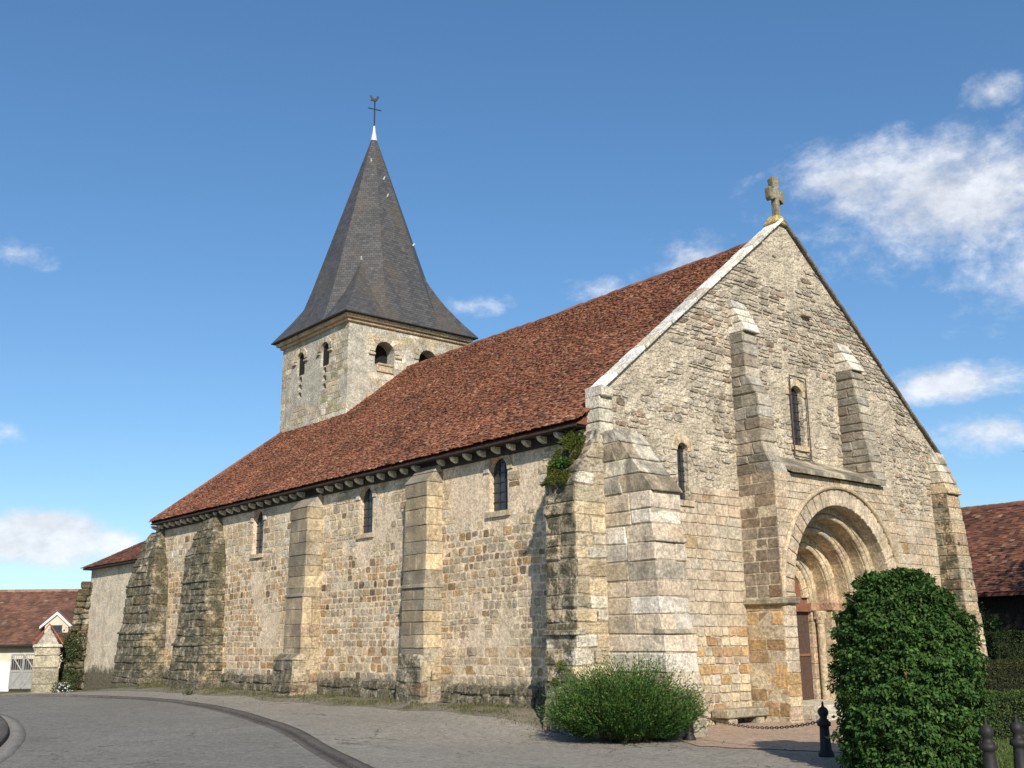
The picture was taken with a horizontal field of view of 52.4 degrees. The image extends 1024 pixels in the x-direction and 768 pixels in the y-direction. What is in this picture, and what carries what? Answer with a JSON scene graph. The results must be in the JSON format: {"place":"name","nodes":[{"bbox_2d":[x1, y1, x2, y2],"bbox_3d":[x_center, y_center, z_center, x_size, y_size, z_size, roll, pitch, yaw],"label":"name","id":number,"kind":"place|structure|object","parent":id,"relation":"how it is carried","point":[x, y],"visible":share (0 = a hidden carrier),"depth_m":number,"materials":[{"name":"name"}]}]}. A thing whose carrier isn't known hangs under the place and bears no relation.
{"place":"outdoors","nodes":[
{"label":"outdoors","id":0,"kind":"place"},
{"bbox_2d":[0,691,30,693],"bbox_3d":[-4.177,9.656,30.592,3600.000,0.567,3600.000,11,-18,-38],"label":"ground","id":1,"kind":"structure","parent":0,"point":[2,692],"depth_m":53.63,"materials":[{"name":"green plant"}]},
{"bbox_2d":[0,716,8,746],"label":"island kerb","id":2,"kind":"structure","parent":1,"relation":"on","point":[4,728],"depth_m":21.36,"materials":[{"name":"concrete"}]},
{"bbox_2d":[8,654,33,688],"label":"metal gate","id":3,"kind":"structure","parent":1,"relation":"on","point":[20,679],"depth_m":51.06,"materials":[{"name":"white metal"}]},
{"bbox_2d":[0,589,79,690],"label":"house","id":4,"kind":"structure","parent":1,"relation":"on","point":[28,616],"depth_m":56.12,"materials":[{"name":"beige paint"}]},
{"bbox_2d":[11,661,32,690],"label":"door","id":5,"kind":"structure","parent":4,"relation":"in","point":[26,666],"depth_m":54.24,"materials":[{"name":"grey metal"}]},
{"bbox_2d":[56,581,92,691],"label":"ruined wall","id":6,"kind":"structure","parent":1,"relation":"on","point":[73,652],"depth_m":49.96,"materials":[{"name":"stone"}]},
{"bbox_2d":[0,694,373,767],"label":"kerb","id":7,"kind":"structure","parent":1,"relation":"on","point":[326,749],"depth_m":22.93,"materials":[{"name":"concrete"}]},
{"bbox_2d":[82,95,989,739],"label":"church","id":8,"kind":"structure","parent":1,"relation":"on","point":[760,477],"depth_m":30.10,"materials":[{"name":"stone"}]},
{"bbox_2d":[249,508,266,558],"bbox_3d":[-9.149,5.369,37.957,0.350,1.938,1.240,11,-18,-38],"label":"window","id":9,"kind":"structure","parent":8,"relation":"in","point":[262,516],"depth_m":38.01,"materials":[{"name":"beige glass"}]},
{"bbox_2d":[355,484,376,538],"bbox_3d":[-4.457,3.906,32.491,0.350,1.809,1.180,11,-18,-38],"label":"window","id":10,"kind":"structure","parent":8,"relation":"in","point":[371,492],"depth_m":32.53,"materials":[{"name":"beige glass"}]},
{"bbox_2d":[483,455,512,517],"bbox_3d":[-0.276,2.624,27.615,0.350,1.798,1.200,11,-18,-38],"label":"window","id":11,"kind":"structure","parent":8,"relation":"in","point":[500,483],"depth_m":27.64,"materials":[{"name":"beige glass"}]},
{"bbox_2d":[550,676,560,686],"bbox_3d":[0.961,6.615,23.185,0.259,0.252,0.342,11,-18,-38],"label":"weed tuft","id":12,"kind":"object","parent":8,"relation":"attached to","point":[555,682],"visible":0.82,"depth_m":23.16,"materials":[{"name":"green plant"}]},
{"bbox_2d":[555,659,566,670],"bbox_3d":[1.107,6.252,23.129,0.373,0.269,0.297,-8,-16,29],"label":"weed tuft","id":13,"kind":"object","parent":8,"relation":"attached to","point":[561,666],"visible":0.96,"depth_m":23.11,"materials":[{"name":"green plant"}]},
{"bbox_2d":[539,428,585,487],"bbox_3d":[1.252,1.720,24.624,1.012,1.501,0.982,11,-18,-38],"label":"ivy","id":14,"kind":"object","parent":8,"relation":"attached to","point":[567,442],"visible":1,"depth_m":24.48,"materials":[{"name":"green plant"}]},
{"bbox_2d":[671,434,694,506],"bbox_3d":[4.270,2.203,26.485,0.840,1.829,0.350,11,-18,-38],"label":"window","id":15,"kind":"structure","parent":8,"relation":"in","point":[680,438],"depth_m":26.52,"materials":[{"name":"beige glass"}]},
{"bbox_2d":[785,379,809,452],"bbox_3d":[8.168,0.908,30.153,1.040,2.129,0.350,11,-18,-38],"label":"window","id":16,"kind":"structure","parent":8,"relation":"in","point":[794,382],"depth_m":30.21,"materials":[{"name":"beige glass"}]},
{"bbox_2d":[960,500,1023,636],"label":"barn","id":17,"kind":"structure","parent":1,"relation":"on","point":[995,537],"depth_m":40.46,"materials":[{"name":"tile"}]},
{"bbox_2d":[979,601,1005,632],"bbox_3d":[16.084,9.054,35.365,2.188,3.286,2.003,11,-18,-38],"label":"leafy shrub","id":18,"kind":"object","parent":1,"relation":"on","point":[991,625],"visible":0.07,"depth_m":35.40,"materials":[{"name":"green plant"}]},
{"bbox_2d":[0,697,336,767],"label":"road","id":19,"kind":"structure","parent":0,"point":[71,732],"depth_m":20.69,"materials":[{"name":"grey asphalt"}]},
{"bbox_2d":[0,714,24,762],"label":"island gutter","id":20,"kind":"object","parent":19,"relation":"on","point":[11,745],"visible":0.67,"depth_m":20.44,"materials":[{"name":"concrete"}]},
{"bbox_2d":[1,696,350,767],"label":"gutter","id":21,"kind":"object","parent":19,"relation":"on","point":[320,754],"visible":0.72,"depth_m":22.09,"materials":[{"name":"concrete"}]},
{"bbox_2d":[59,683,544,729],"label":"verge","id":22,"kind":"structure","parent":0,"point":[523,712],"depth_m":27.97,"materials":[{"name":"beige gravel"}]},
{"bbox_2d":[0,690,981,767],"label":"pavement","id":23,"kind":"structure","parent":0,"point":[375,737],"depth_m":20.44,"materials":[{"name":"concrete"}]},
{"bbox_2d":[30,623,62,692],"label":"stone pier","id":24,"kind":"structure","parent":23,"relation":"on","point":[45,670],"depth_m":48.62,"materials":[{"name":"stone"}]},
{"bbox_2d":[50,679,75,692],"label":"flower clump","id":25,"kind":"object","parent":23,"relation":"on","point":[59,687],"visible":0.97,"depth_m":47.97,"materials":[{"name":"white plant"}]},
{"bbox_2d":[182,689,194,694],"bbox_3d":[-11.280,10.755,36.331,0.505,0.261,0.496,11,-18,-38],"label":"weed tuft","id":26,"kind":"object","parent":23,"relation":"on","point":[188,693],"visible":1,"depth_m":36.25,"materials":[{"name":"green plant"}]},
{"bbox_2d":[142,693,1008,767],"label":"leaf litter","id":27,"kind":"object","parent":23,"relation":"on","point":[595,737],"visible":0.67,"depth_m":21.12,"materials":[{"name":"brown plant"}]},
{"bbox_2d":[535,649,720,743],"bbox_3d":[2.332,6.496,21.708,3.589,1.919,3.520,11,-18,-38],"label":"spreading shrub","id":28,"kind":"object","parent":23,"relation":"on","point":[635,706],"visible":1,"depth_m":21.04,"materials":[{"name":"green plant"}]},
{"bbox_2d":[683,698,695,740],"bbox_3d":[3.655,6.944,21.563,0.270,1.035,0.268,11,-18,-38],"label":"bollard","id":29,"kind":"object","parent":23,"relation":"on","point":[690,736],"visible":0.25,"depth_m":21.42,"materials":[{"name":"metal"}]},
{"bbox_2d":[817,701,833,756],"bbox_3d":[5.524,6.144,18.407,0.270,1.035,0.268,11,-18,-38],"label":"bollard","id":30,"kind":"object","parent":23,"relation":"on","point":[824,723],"visible":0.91,"depth_m":18.33,"materials":[{"name":"metal"}]},
{"bbox_2d":[695,712,818,728],"bbox_3d":[4.589,6.485,19.998,0.060,0.254,3.567,7,-16,-29],"label":"chain","id":31,"kind":"object","parent":30,"relation":"hanging from","point":[761,727],"visible":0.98,"depth_m":19.77,"materials":[{"name":"metal"}]},
{"bbox_2d":[825,567,996,767],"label":"clipped shrub","id":32,"kind":"object","parent":23,"relation":"on","point":[912,674],"visible":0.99,"depth_m":15.83,"materials":[{"name":"green plant"}]},
{"bbox_2d":[979,718,997,767],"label":"bollard","id":33,"kind":"object","parent":23,"relation":"on","point":[988,746],"visible":1,"depth_m":14.19,"materials":[{"name":"metal"}]},
{"bbox_2d":[1009,715,1023,767],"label":"bollard","id":34,"kind":"object","parent":23,"relation":"on","point":[1016,741],"visible":1,"depth_m":14.80,"materials":[{"name":"metal"}]},
{"bbox_2d":[0,0,1023,589],"label":"sky","id":35,"kind":"structure","parent":0,"point":[178,177],"materials":[{"name":"blue"}]},
{"bbox_2d":[678,718,843,751],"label":"forecourt","id":36,"kind":"structure","parent":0,"point":[805,737],"depth_m":21.92,"materials":[{"name":"beige stone"}]},
{"bbox_2d":[712,706,768,725],"bbox_3d":[5.621,8.240,25.537,1.639,0.564,0.548,11,-18,-38],"label":"stone bench","id":37,"kind":"object","parent":36,"relation":"on","point":[752,714],"visible":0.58,"depth_m":25.27,"materials":[{"name":"beige stone"}]},
{"bbox_2d":[951,737,1013,767],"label":"lawn","id":38,"kind":"structure","parent":0,"point":[1001,754],"depth_m":18.66,"materials":[{"name":"green plant"}]},
{"bbox_2d":[979,658,1023,696],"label":"hedge","id":39,"kind":"object","parent":38,"relation":"on","point":[1001,676],"visible":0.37,"depth_m":26.25,"materials":[{"name":"green plant"}]},
{"bbox_2d":[982,688,1023,740],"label":"hedge","id":40,"kind":"object","parent":38,"relation":"on","point":[1009,706],"visible":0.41,"depth_m":20.75,"materials":[{"name":"green plant"}]},
{"bbox_2d":[983,629,1023,663],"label":"hedge","id":41,"kind":"object","parent":38,"relation":"on","point":[1004,645],"visible":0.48,"depth_m":32.98,"materials":[{"name":"green plant"}]}
]}

